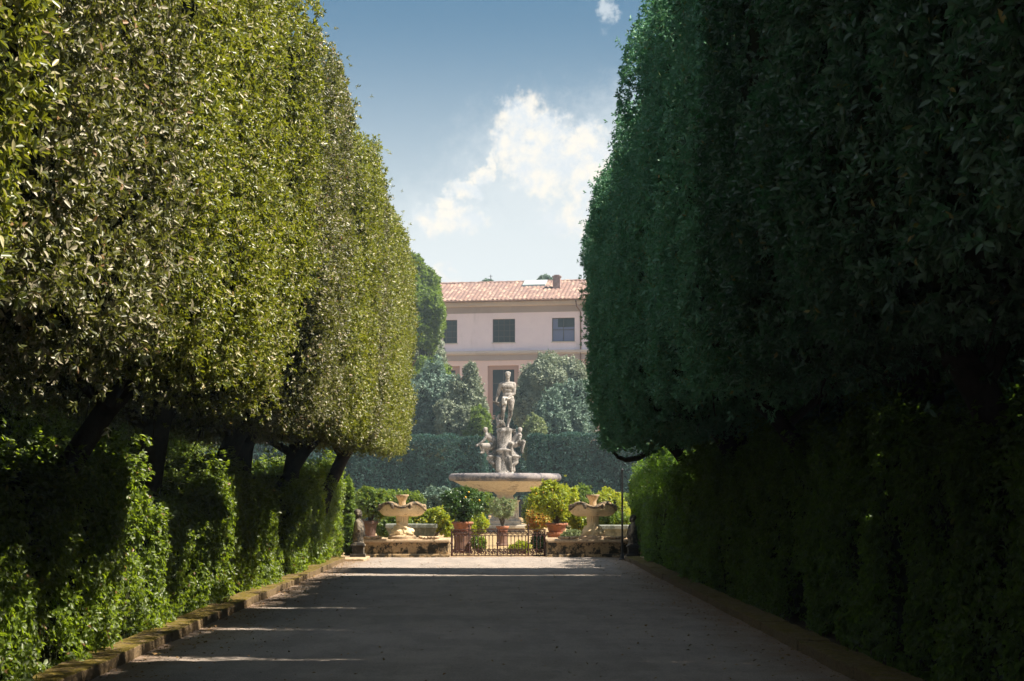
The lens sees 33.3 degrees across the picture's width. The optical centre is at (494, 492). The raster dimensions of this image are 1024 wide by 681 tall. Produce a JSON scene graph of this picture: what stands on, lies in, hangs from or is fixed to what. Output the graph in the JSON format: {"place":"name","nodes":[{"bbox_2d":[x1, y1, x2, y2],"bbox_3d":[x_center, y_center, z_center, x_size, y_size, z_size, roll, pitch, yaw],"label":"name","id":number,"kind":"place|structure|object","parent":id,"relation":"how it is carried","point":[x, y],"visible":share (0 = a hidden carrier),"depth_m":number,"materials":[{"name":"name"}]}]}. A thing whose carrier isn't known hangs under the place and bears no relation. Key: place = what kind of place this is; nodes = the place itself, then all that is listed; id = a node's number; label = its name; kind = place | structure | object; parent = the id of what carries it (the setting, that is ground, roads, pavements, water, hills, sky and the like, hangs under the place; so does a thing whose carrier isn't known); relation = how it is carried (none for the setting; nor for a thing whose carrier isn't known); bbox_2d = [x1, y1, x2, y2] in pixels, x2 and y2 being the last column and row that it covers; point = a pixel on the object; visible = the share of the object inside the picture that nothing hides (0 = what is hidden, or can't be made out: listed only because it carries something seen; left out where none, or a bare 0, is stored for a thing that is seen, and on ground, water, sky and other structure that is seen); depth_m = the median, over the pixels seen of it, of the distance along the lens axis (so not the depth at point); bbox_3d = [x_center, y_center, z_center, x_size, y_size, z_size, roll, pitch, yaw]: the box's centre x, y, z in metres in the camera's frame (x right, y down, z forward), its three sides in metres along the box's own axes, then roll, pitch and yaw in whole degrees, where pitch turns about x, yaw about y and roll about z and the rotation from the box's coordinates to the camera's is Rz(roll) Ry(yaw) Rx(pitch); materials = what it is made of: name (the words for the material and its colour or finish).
{"place":"outdoors","nodes":[
{"label":"outdoors","id":0,"kind":"place"},
{"bbox_2d":[341,515,569,555],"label":"garden path","id":1,"kind":"structure","parent":0,"point":[489,541],"depth_m":81.23,"materials":[{"name":"beige gravel"}]},
{"bbox_2d":[193,432,488,522],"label":"clipped hedge","id":2,"kind":"object","parent":1,"relation":"on","point":[420,467],"visible":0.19,"depth_m":128.11,"materials":[{"name":"green plant"}]},
{"bbox_2d":[339,474,357,555],"bbox_3d":[-5.244,0.822,60.847,0.830,2.999,0.880,0,0,-26],"label":"citrus shrub","id":3,"kind":"object","parent":1,"relation":"on","point":[348,512],"visible":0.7,"depth_m":60.67,"materials":[{"name":"green plant"}]},
{"bbox_2d":[353,486,373,520],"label":"citrus shrub","id":4,"kind":"object","parent":1,"relation":"on","point":[362,512],"visible":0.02,"depth_m":87.84,"materials":[{"name":"green plant"}]},
{"bbox_2d":[353,487,384,535],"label":"citrus shrub","id":5,"kind":"object","parent":1,"relation":"on","point":[366,508],"visible":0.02,"depth_m":83.92,"materials":[{"name":"green plant"}]},
{"bbox_2d":[376,516,412,537],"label":"citrus shrub","id":6,"kind":"object","parent":1,"relation":"on","point":[381,531],"visible":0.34,"depth_m":66.80,"materials":[{"name":"green plant"}]},
{"bbox_2d":[385,488,426,503],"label":"citrus shrub","id":7,"kind":"object","parent":1,"relation":"on","point":[417,497],"visible":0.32,"depth_m":79.78,"materials":[{"name":"green plant"}]},
{"bbox_2d":[363,538,450,556],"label":"basin wall","id":8,"kind":"structure","parent":1,"relation":"on","point":[416,547],"depth_m":60.16,"materials":[{"name":"stone"}]},
{"bbox_2d":[363,536,381,538],"bbox_3d":[-4.351,1.593,60.202,0.742,0.132,0.348,0,0,0],"label":"stone shell","id":9,"kind":"object","parent":8,"relation":"on","point":[371,537],"visible":0.93,"depth_m":60.08,"materials":[{"name":"stone"}]},
{"bbox_2d":[377,495,426,538],"bbox_3d":[-3.281,0.916,60.420,1.492,1.680,1.481,0,0,45],"label":"shell fountain","id":10,"kind":"object","parent":8,"relation":"on","point":[402,511],"visible":1,"depth_m":60.17,"materials":[{"name":"stone"}]},
{"bbox_2d":[418,536,438,538],"bbox_3d":[-2.333,1.591,60.202,0.742,0.134,0.348,0,0,0],"label":"stone shell","id":11,"kind":"object","parent":8,"relation":"on","point":[429,537],"visible":1,"depth_m":60.09,"materials":[{"name":"stone"}]},
{"bbox_2d":[385,524,437,537],"bbox_3d":[-3.164,1.734,65.000,1.958,1.092,0.960,0,0,0],"label":"stone trough","id":12,"kind":"object","parent":1,"relation":"on","point":[427,530],"visible":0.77,"depth_m":64.56,"materials":[{"name":"grey stone"}]},
{"bbox_2d":[410,250,446,367],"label":"broadleaf tree","id":13,"kind":"object","parent":1,"relation":"on","point":[431,309],"visible":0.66,"depth_m":146.44,"materials":[{"name":"green plant"}]},
{"bbox_2d":[410,339,447,369],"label":"evergreen tree","id":14,"kind":"object","parent":1,"relation":"on","point":[441,351],"visible":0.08,"depth_m":150.78,"materials":[{"name":"grey plant"}]},
{"bbox_2d":[408,505,453,537],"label":"citrus shrub","id":15,"kind":"object","parent":1,"relation":"on","point":[439,516],"visible":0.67,"depth_m":67.74,"materials":[{"name":"green plant"}]},
{"bbox_2d":[411,354,453,379],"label":"evergreen tree","id":16,"kind":"object","parent":1,"relation":"on","point":[419,365],"visible":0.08,"depth_m":145.02,"materials":[{"name":"green plant"}]},
{"bbox_2d":[409,353,460,442],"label":"evergreen tree","id":17,"kind":"object","parent":1,"relation":"on","point":[432,386],"visible":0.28,"depth_m":138.65,"materials":[{"name":"green plant"}]},
{"bbox_2d":[421,484,452,535],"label":"citrus shrub","id":18,"kind":"object","parent":1,"relation":"on","point":[432,496],"visible":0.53,"depth_m":83.66,"materials":[{"name":"green plant"}]},
{"bbox_2d":[432,359,491,442],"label":"evergreen tree","id":19,"kind":"object","parent":1,"relation":"on","point":[452,409],"visible":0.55,"depth_m":135.94,"materials":[{"name":"green plant"}]},
{"bbox_2d":[453,532,471,552],"bbox_3d":[-1.235,1.891,65.000,0.769,0.818,0.769,0,0,0],"label":"plant stand","id":20,"kind":"object","parent":1,"relation":"on","point":[461,542],"visible":0.34,"depth_m":64.70,"materials":[{"name":"ceramic"}]},
{"bbox_2d":[440,485,492,531],"bbox_3d":[-1.073,0.583,64.990,2.068,1.799,1.324,0,0,0],"label":"potted citrus","id":21,"kind":"object","parent":20,"relation":"on","point":[463,505],"visible":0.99,"depth_m":64.73,"materials":[{"name":"plant"}]},
{"bbox_2d":[460,404,493,470],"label":"evergreen tree","id":22,"kind":"object","parent":1,"relation":"on","point":[480,418],"visible":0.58,"depth_m":133.74,"materials":[{"name":"green plant"}]},
{"bbox_2d":[469,513,489,546],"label":"citrus shrub","id":23,"kind":"object","parent":1,"relation":"on","point":[482,522],"visible":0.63,"depth_m":71.68,"materials":[{"name":"green plant"}]},
{"bbox_2d":[471,534,487,552],"bbox_3d":[-0.636,1.945,64.594,0.732,0.766,0.692,0,0,0],"label":"citrus shrub","id":24,"kind":"object","parent":1,"relation":"on","point":[476,542],"visible":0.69,"depth_m":64.47,"materials":[{"name":"green plant"}]},
{"bbox_2d":[474,488,493,518],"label":"citrus shrub","id":25,"kind":"object","parent":1,"relation":"on","point":[488,499],"visible":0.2,"depth_m":85.65,"materials":[{"name":"green plant"}]},
{"bbox_2d":[498,534,506,545],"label":"plant stand","id":26,"kind":"object","parent":1,"relation":"on","point":[500,540],"visible":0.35,"depth_m":72.81,"materials":[{"name":"ceramic"}]},
{"bbox_2d":[488,496,517,532],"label":"potted shrub","id":27,"kind":"object","parent":26,"relation":"on","point":[497,511],"visible":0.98,"depth_m":72.81,"materials":[{"name":"green plant"}]},
{"bbox_2d":[449,371,560,531],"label":"ocean fountain","id":28,"kind":"object","parent":1,"relation":"on","point":[505,480],"visible":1,"depth_m":98.51,"materials":[{"name":"stone"}]},
{"bbox_2d":[487,405,527,517],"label":"evergreen tree","id":29,"kind":"object","parent":1,"relation":"on","point":[520,467],"visible":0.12,"depth_m":155.00,"materials":[{"name":"green plant"}]},
{"bbox_2d":[508,540,532,553],"bbox_3d":[0.934,2.099,63.942,1.014,0.711,0.569,0,0,-18],"label":"citrus shrub","id":30,"kind":"object","parent":1,"relation":"on","point":[521,544],"visible":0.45,"depth_m":63.83,"materials":[{"name":"green plant"}]},
{"bbox_2d":[521,494,542,523],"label":"citrus shrub","id":31,"kind":"object","parent":1,"relation":"on","point":[524,507],"visible":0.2,"depth_m":87.80,"materials":[{"name":"green plant"}]},
{"bbox_2d":[521,412,547,472],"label":"evergreen tree","id":32,"kind":"object","parent":1,"relation":"on","point":[535,423],"visible":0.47,"depth_m":133.67,"materials":[{"name":"green plant"}]},
{"bbox_2d":[524,509,552,531],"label":"citrus shrub","id":33,"kind":"object","parent":1,"relation":"on","point":[537,520],"visible":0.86,"depth_m":69.79,"materials":[{"name":"orange plant"}]},
{"bbox_2d":[530,532,546,552],"bbox_3d":[1.646,1.900,65.102,0.717,0.832,0.629,0,0,0],"label":"citrus shrub","id":34,"kind":"object","parent":1,"relation":"on","point":[533,541],"visible":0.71,"depth_m":64.94,"materials":[{"name":"green plant"}]},
{"bbox_2d":[537,274,552,279],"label":"evergreen tree","id":35,"kind":"object","parent":1,"relation":"on","point":[545,277],"visible":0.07,"depth_m":194.94,"materials":[{"name":"green plant"}]},
{"bbox_2d":[512,348,590,427],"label":"evergreen tree","id":36,"kind":"object","parent":1,"relation":"on","point":[540,374],"visible":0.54,"depth_m":145.70,"materials":[{"name":"green plant"}]},
{"bbox_2d":[546,532,562,537],"bbox_3d":[2.338,1.901,65.000,0.804,0.798,0.804,0,0,0],"label":"plant stand","id":37,"kind":"object","parent":1,"relation":"on","point":[553,534],"visible":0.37,"depth_m":64.67,"materials":[{"name":"ceramic"}]},
{"bbox_2d":[526,474,579,531],"bbox_3d":[2.297,0.400,64.980,2.048,2.202,1.761,0,0,-44],"label":"potted citrus","id":38,"kind":"object","parent":37,"relation":"on","point":[546,492],"visible":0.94,"depth_m":64.68,"materials":[{"name":"plant"}]},
{"bbox_2d":[550,502,570,528],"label":"citrus shrub","id":39,"kind":"object","parent":1,"relation":"on","point":[567,526],"visible":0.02,"depth_m":91.71,"materials":[{"name":"green plant"}]},
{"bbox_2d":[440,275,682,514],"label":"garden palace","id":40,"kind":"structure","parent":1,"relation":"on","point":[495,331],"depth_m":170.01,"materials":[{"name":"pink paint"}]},
{"bbox_2d":[441,320,457,343],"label":"window","id":41,"kind":"structure","parent":40,"relation":"in","point":[450,333],"depth_m":171.11,"materials":[{"name":"grey glass"}]},
{"bbox_2d":[451,366,459,375],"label":"window","id":42,"kind":"structure","parent":40,"relation":"in","point":[456,369],"depth_m":170.94,"materials":[{"name":"pink glass"}]},
{"bbox_2d":[488,365,518,514],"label":"door","id":43,"kind":"structure","parent":40,"relation":"in","point":[496,374],"depth_m":170.27,"materials":[{"name":"brown glass"}]},
{"bbox_2d":[492,319,515,343],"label":"window","id":44,"kind":"structure","parent":40,"relation":"in","point":[503,329],"depth_m":170.07,"materials":[{"name":"grey glass"}]},
{"bbox_2d":[551,318,575,342],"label":"window","id":45,"kind":"structure","parent":40,"relation":"in","point":[563,329],"depth_m":168.95,"materials":[{"name":"grey"}]},
{"bbox_2d":[528,377,597,440],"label":"evergreen tree","id":46,"kind":"object","parent":1,"relation":"on","point":[560,408],"visible":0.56,"depth_m":136.60,"materials":[{"name":"green plant"}]},
{"bbox_2d":[560,528,580,536],"bbox_3d":[2.787,1.799,62.919,0.824,0.976,0.442,0,0,0],"label":"citrus shrub","id":47,"kind":"object","parent":1,"relation":"on","point":[567,533],"visible":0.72,"depth_m":62.85,"materials":[{"name":"green plant"}]},
{"bbox_2d":[564,513,586,534],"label":"citrus shrub","id":48,"kind":"object","parent":1,"relation":"on","point":[578,522],"visible":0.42,"depth_m":65.57,"materials":[{"name":"green plant"}]},
{"bbox_2d":[557,482,594,536],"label":"citrus shrub","id":49,"kind":"object","parent":1,"relation":"on","point":[583,491],"visible":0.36,"depth_m":81.69,"materials":[{"name":"green plant"}]},
{"bbox_2d":[596,486,630,515],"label":"citrus shrub","id":50,"kind":"object","parent":1,"relation":"on","point":[605,493],"visible":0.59,"depth_m":79.67,"materials":[{"name":"green plant"}]},
{"bbox_2d":[600,525,628,537],"bbox_3d":[4.827,1.758,65.000,1.749,1.045,0.960,0,0,0],"label":"stone trough","id":51,"kind":"object","parent":1,"relation":"on","point":[613,530],"visible":0.06,"depth_m":64.57,"materials":[{"name":"grey stone"}]},
{"bbox_2d":[599,510,630,524],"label":"citrus shrub","id":52,"kind":"object","parent":1,"relation":"on","point":[614,518],"visible":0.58,"depth_m":66.80,"materials":[{"name":"green plant"}]},
{"bbox_2d":[526,431,713,522],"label":"clipped hedge","id":53,"kind":"object","parent":1,"relation":"on","point":[584,459],"visible":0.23,"depth_m":128.10,"materials":[{"name":"green plant"}]},
{"bbox_2d":[623,493,632,514],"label":"citrus shrub","id":54,"kind":"object","parent":1,"relation":"on","point":[625,496],"visible":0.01,"depth_m":83.66,"materials":[{"name":"green plant"}]},
{"bbox_2d":[90,557,855,680],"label":"path","id":55,"kind":"structure","parent":0,"point":[459,652],"depth_m":27.61,"materials":[{"name":"grey gravel"}]},
{"bbox_2d":[90,558,851,680],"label":"fallen leaves","id":56,"kind":"object","parent":55,"relation":"on","point":[253,615],"visible":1,"depth_m":28.80,"materials":[{"name":"brown plant"}]},
{"bbox_2d":[450,523,545,556],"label":"iron gate","id":57,"kind":"structure","parent":55,"relation":"on","point":[468,550],"depth_m":60.29,"materials":[{"name":"metal"}]},
{"bbox_2d":[619,468,624,559],"bbox_3d":[4.301,0.724,57.800,0.220,3.111,0.220,0,0,0],"label":"iron pole","id":58,"kind":"object","parent":55,"relation":"on","point":[621,487],"visible":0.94,"depth_m":57.77,"materials":[{"name":"black metal"}]},
{"bbox_2d":[287,0,673,281],"label":"sky","id":59,"kind":"structure","parent":0,"point":[490,115],"materials":[{"name":"blue"}]},
{"bbox_2d":[65,591,925,680],"bbox_3d":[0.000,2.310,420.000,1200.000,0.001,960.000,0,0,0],"label":"ground","id":60,"kind":"structure","parent":0,"point":[794,620],"depth_m":28.32,"materials":[{"name":"soil"}]},
{"bbox_2d":[0,0,71,309],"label":"holm oak","id":61,"kind":"object","parent":60,"relation":"on","point":[9,177],"visible":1,"depth_m":10.11,"materials":[{"name":"green plant"}]},
{"bbox_2d":[0,0,214,436],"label":"holm oak","id":62,"kind":"object","parent":60,"relation":"on","point":[79,223],"visible":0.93,"depth_m":13.23,"materials":[{"name":"green plant"}]},
{"bbox_2d":[0,392,217,477],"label":"undergrowth","id":63,"kind":"object","parent":60,"relation":"on","point":[22,427],"visible":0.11,"depth_m":39.92,"materials":[{"name":"green plant"}]},
{"bbox_2d":[0,0,298,413],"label":"holm oak","id":64,"kind":"object","parent":60,"relation":"on","point":[215,291],"visible":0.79,"depth_m":18.28,"materials":[{"name":"green plant"}]},
{"bbox_2d":[0,418,346,680],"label":"ivy hedge","id":65,"kind":"object","parent":60,"relation":"on","point":[93,560],"visible":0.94,"depth_m":26.14,"materials":[{"name":"green plant"}]},
{"bbox_2d":[0,0,347,514],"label":"holm oak","id":66,"kind":"object","parent":60,"relation":"on","point":[263,380],"visible":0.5,"depth_m":23.28,"materials":[{"name":"green plant"}]},
{"bbox_2d":[0,17,372,504],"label":"holm oak","id":67,"kind":"object","parent":60,"relation":"on","point":[312,387],"visible":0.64,"depth_m":29.23,"materials":[{"name":"green plant"}]},
{"bbox_2d":[33,557,344,680],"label":"kerb","id":68,"kind":"structure","parent":60,"relation":"on","point":[103,660],"depth_m":26.15,"materials":[{"name":"stone"}]},
{"bbox_2d":[10,97,395,491],"bbox_3d":[-5.960,-2.899,35.909,7.648,10.585,6.014,0,0,0],"label":"holm oak","id":69,"kind":"object","parent":60,"relation":"on","point":[362,370],"visible":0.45,"depth_m":35.55,"materials":[{"name":"green plant"}]},
{"bbox_2d":[81,151,401,474],"bbox_3d":[-6.094,-2.911,40.774,7.727,10.659,5.979,0,0,0],"label":"holm oak","id":70,"kind":"object","parent":60,"relation":"on","point":[246,452],"visible":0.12,"depth_m":41.17,"materials":[{"name":"green plant"}]},
{"bbox_2d":[122,199,412,499],"bbox_3d":[-6.097,-2.770,45.547,7.628,10.342,5.918,0,0,0],"label":"holm oak","id":71,"kind":"object","parent":60,"relation":"on","point":[390,390],"visible":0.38,"depth_m":45.17,"materials":[{"name":"green plant"}]},
{"bbox_2d":[169,215,418,497],"bbox_3d":[-6.000,-2.892,50.191,7.648,10.590,6.014,0,0,0],"label":"holm oak","id":72,"kind":"object","parent":60,"relation":"on","point":[290,452],"visible":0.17,"depth_m":49.48,"materials":[{"name":"green plant"}]},
{"bbox_2d":[188,250,422,513],"bbox_3d":[-6.127,-2.814,54.687,7.628,10.417,6.113,0,0,0],"label":"holm oak","id":73,"kind":"object","parent":60,"relation":"on","point":[339,463],"visible":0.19,"depth_m":54.88,"materials":[{"name":"green plant"}]},
{"bbox_2d":[337,556,369,560],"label":"stone slab","id":74,"kind":"structure","parent":60,"relation":"on","point":[349,558],"depth_m":56.69,"materials":[{"name":"stone"}]},
{"bbox_2d":[350,509,365,556],"bbox_3d":[-4.663,1.373,58.200,0.520,1.633,0.522,0,0,0],"label":"garden herm","id":75,"kind":"object","parent":74,"relation":"on","point":[358,544],"visible":1,"depth_m":58.02,"materials":[{"name":"stone"}]},
{"bbox_2d":[546,538,641,556],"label":"basin wall","id":76,"kind":"structure","parent":60,"relation":"on","point":[557,547],"depth_m":60.16,"materials":[{"name":"stone"}]},
{"bbox_2d":[558,536,578,538],"bbox_3d":[2.579,1.593,60.202,0.741,0.132,0.348,0,0,0],"label":"stone shell","id":77,"kind":"object","parent":76,"relation":"on","point":[568,537],"visible":1,"depth_m":60.09,"materials":[{"name":"stone"}]},
{"bbox_2d":[568,495,616,538],"bbox_3d":[3.456,0.916,60.420,1.492,1.680,1.481,0,0,45],"label":"shell fountain","id":78,"kind":"object","parent":76,"relation":"on","point":[592,511],"visible":1,"depth_m":60.17,"materials":[{"name":"stone"}]},
{"bbox_2d":[604,536,625,538],"bbox_3d":[4.228,1.592,60.202,0.807,0.133,0.348,0,0,0],"label":"stone shell","id":79,"kind":"object","parent":76,"relation":"on","point":[611,537],"visible":0.89,"depth_m":60.09,"materials":[{"name":"stone"}]},
{"bbox_2d":[626,515,639,555],"bbox_3d":[4.729,1.475,58.600,0.456,1.431,0.457,0,0,0],"label":"garden herm","id":80,"kind":"object","parent":60,"relation":"on","point":[632,545],"visible":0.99,"depth_m":58.44,"materials":[{"name":"stone"}]},
{"bbox_2d":[576,206,750,463],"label":"holm oak","id":81,"kind":"object","parent":60,"relation":"on","point":[603,439],"visible":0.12,"depth_m":47.80,"materials":[{"name":"green plant"}]},
{"bbox_2d":[580,171,841,459],"bbox_3d":[6.074,-2.906,42.787,7.938,10.648,6.111,0,0,0],"label":"holm oak","id":82,"kind":"object","parent":60,"relation":"on","point":[598,361],"visible":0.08,"depth_m":42.30,"materials":[{"name":"green plant"}]},
{"bbox_2d":[585,144,897,464],"bbox_3d":[6.098,-2.857,39.280,7.880,10.502,5.916,0,0,0],"label":"holm oak","id":83,"kind":"object","parent":60,"relation":"on","point":[622,429],"visible":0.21,"depth_m":39.03,"materials":[{"name":"green plant"}]},
{"bbox_2d":[625,556,924,680],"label":"kerb","id":84,"kind":"structure","parent":60,"relation":"on","point":[854,665],"depth_m":25.82,"materials":[{"name":"stone"}]},
{"bbox_2d":[600,94,1000,451],"bbox_3d":[6.064,-2.900,34.587,7.938,10.606,6.111,0,0,0],"label":"holm oak","id":85,"kind":"object","parent":60,"relation":"on","point":[650,415],"visible":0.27,"depth_m":33.63,"materials":[{"name":"green plant"}]},
{"bbox_2d":[612,0,1023,488],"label":"holm oak","id":86,"kind":"object","parent":60,"relation":"on","point":[666,380],"visible":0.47,"depth_m":29.02,"materials":[{"name":"green plant"}]},
{"bbox_2d":[627,366,1023,680],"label":"laurel hedge","id":87,"kind":"object","parent":60,"relation":"on","point":[895,538],"visible":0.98,"depth_m":22.91,"materials":[{"name":"green plant"}]},
{"bbox_2d":[644,0,1023,425],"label":"holm oak","id":88,"kind":"object","parent":60,"relation":"on","point":[706,374],"visible":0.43,"depth_m":23.77,"materials":[{"name":"green plant"}]},
{"bbox_2d":[656,0,1023,481],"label":"holm oak","id":89,"kind":"object","parent":60,"relation":"on","point":[760,331],"visible":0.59,"depth_m":18.94,"materials":[{"name":"green plant"}]},
{"bbox_2d":[710,0,1023,416],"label":"holm oak","id":90,"kind":"object","parent":60,"relation":"on","point":[835,118],"visible":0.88,"depth_m":13.56,"materials":[{"name":"green plant"}]},
{"bbox_2d":[852,0,1023,276],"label":"holm oak","id":91,"kind":"object","parent":60,"relation":"on","point":[978,89],"visible":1,"depth_m":10.41,"materials":[{"name":"green plant"}]},
{"bbox_2d":[907,375,1023,423],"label":"undergrowth","id":92,"kind":"object","parent":60,"relation":"on","point":[1021,391],"visible":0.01,"depth_m":35.53,"materials":[{"name":"green plant"}]},
{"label":"plant stand","id":93,"kind":"object","parent":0,"visible":0},
{"bbox_2d":[355,485,392,535],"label":"potted citrus","id":94,"kind":"object","parent":93,"relation":"on","point":[370,500],"visible":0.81,"depth_m":65.72,"materials":[{"name":"plant"}]}
]}

